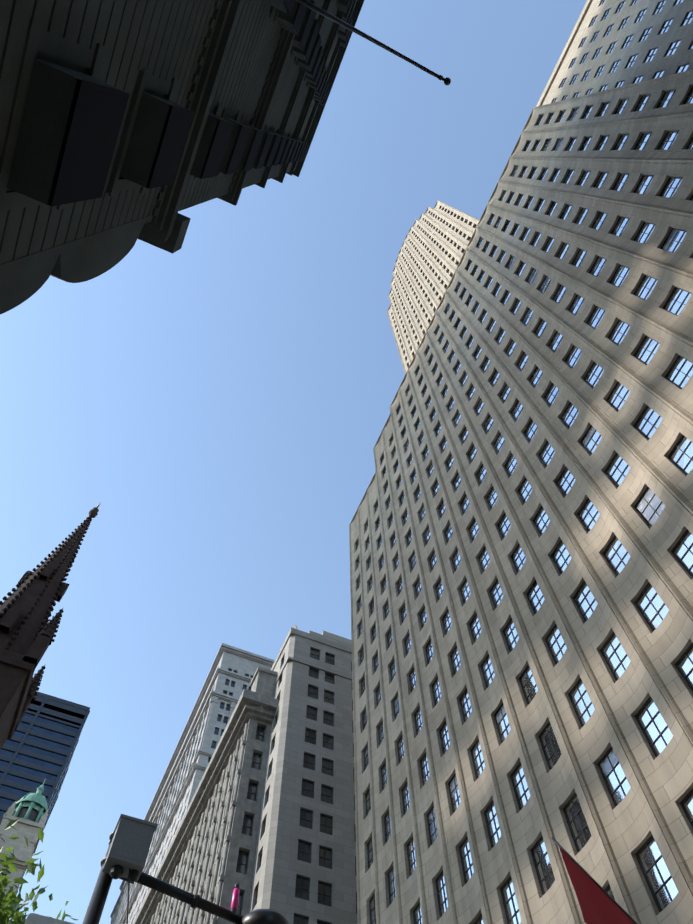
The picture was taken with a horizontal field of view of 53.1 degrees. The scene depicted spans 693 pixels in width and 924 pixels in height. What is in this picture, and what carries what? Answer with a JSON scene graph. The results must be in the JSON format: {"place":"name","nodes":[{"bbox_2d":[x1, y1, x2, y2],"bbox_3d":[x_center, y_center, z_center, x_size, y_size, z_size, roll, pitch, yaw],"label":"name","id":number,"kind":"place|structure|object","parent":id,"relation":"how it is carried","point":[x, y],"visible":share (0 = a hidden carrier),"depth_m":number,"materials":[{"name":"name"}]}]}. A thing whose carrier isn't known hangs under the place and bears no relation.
{"place":"outdoors","nodes":[
{"label":"outdoors","id":0,"kind":"place"},
{"bbox_2d":[0,779,47,912],"bbox_3d":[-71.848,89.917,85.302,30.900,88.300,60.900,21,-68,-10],"label":"domed tower","id":1,"kind":"structure","parent":0,"point":[30,810],"depth_m":106.11,"materials":[{"name":"beige stone"}]},
{"bbox_2d":[0,691,89,875],"bbox_3d":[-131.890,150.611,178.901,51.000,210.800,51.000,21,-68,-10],"label":"office building","id":2,"kind":"structure","parent":0,"point":[38,748],"depth_m":247.35,"materials":[{"name":"blue glass"}]},
{"bbox_2d":[0,502,100,749],"bbox_3d":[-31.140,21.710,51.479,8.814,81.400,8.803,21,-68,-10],"label":"church spire","id":3,"kind":"structure","parent":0,"point":[28,630],"depth_m":63.00,"materials":[{"name":"brown stone"}]},
{"bbox_2d":[0,0,363,313],"bbox_3d":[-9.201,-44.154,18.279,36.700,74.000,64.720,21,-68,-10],"label":"building","id":4,"kind":"structure","parent":0,"point":[125,125],"depth_m":11.86,"materials":[{"name":"stone"}]},
{"bbox_2d":[295,0,450,84],"bbox_3d":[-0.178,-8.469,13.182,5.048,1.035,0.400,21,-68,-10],"label":"flagpole","id":5,"kind":"object","parent":4,"relation":"attached to","point":[446,80],"visible":1,"depth_m":13.44,"materials":[{"name":"grey metal"}]},
{"bbox_2d":[110,643,274,923],"bbox_3d":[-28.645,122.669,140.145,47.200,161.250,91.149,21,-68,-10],"label":"building","id":6,"kind":"structure","parent":0,"point":[231,673],"depth_m":170.46,"materials":[{"name":"white stone"}]},
{"bbox_2d":[0,0,586,923],"label":"sky","id":7,"kind":"structure","parent":0,"point":[224,399],"materials":[{"name":"blue"}]},
{"bbox_2d":[387,200,479,374],"bbox_3d":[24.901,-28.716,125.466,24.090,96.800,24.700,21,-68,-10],"label":"skyscraper tower","id":8,"kind":"structure","parent":0,"point":[434,245],"depth_m":123.73,"materials":[{"name":"beige stone"}]},
{"bbox_2d":[349,69,692,923],"bbox_3d":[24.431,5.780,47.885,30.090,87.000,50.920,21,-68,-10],"label":"skyscraper","id":9,"kind":"structure","parent":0,"point":[521,573],"depth_m":39.20,"materials":[{"name":"beige stone"}]},
{"bbox_2d":[551,837,637,923],"bbox_3d":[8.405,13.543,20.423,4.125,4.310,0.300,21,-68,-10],"label":"red flag","id":10,"kind":"object","parent":9,"relation":"attached to","point":[598,904],"visible":1,"depth_m":20.62,"materials":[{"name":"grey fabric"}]},
{"label":"ground","id":11,"kind":"structure","parent":0,"visible":0},
{"bbox_2d":[0,812,77,923],"bbox_3d":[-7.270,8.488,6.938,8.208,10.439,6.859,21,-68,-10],"label":"tree","id":12,"kind":"object","parent":11,"relation":"on","point":[13,900],"visible":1,"depth_m":10.34,"materials":[{"name":"green plant"}]},
{"bbox_2d":[25,814,288,923],"bbox_3d":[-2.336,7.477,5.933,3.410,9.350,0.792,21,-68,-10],"label":"street light","id":13,"kind":"object","parent":11,"relation":"on","point":[125,857],"visible":1,"depth_m":9.47,"materials":[{"name":"black paint"}]},
{"bbox_2d":[133,666,279,923],"bbox_3d":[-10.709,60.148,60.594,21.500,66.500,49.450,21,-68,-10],"label":"building","id":14,"kind":"structure","parent":11,"relation":"on","point":[210,854],"depth_m":70.93,"materials":[{"name":"stone"}]},
{"bbox_2d":[248,624,357,923],"bbox_3d":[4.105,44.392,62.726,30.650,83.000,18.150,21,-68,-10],"label":"building","id":15,"kind":"structure","parent":11,"relation":"on","point":[304,871],"depth_m":63.54,"materials":[{"name":"grey stone"}]},
{"bbox_2d":[536,0,692,106],"bbox_3d":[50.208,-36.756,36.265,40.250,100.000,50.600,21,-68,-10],"label":"skyscraper","id":16,"kind":"structure","parent":11,"relation":"on","point":[611,44],"depth_m":60.69,"materials":[{"name":"beige stone"}]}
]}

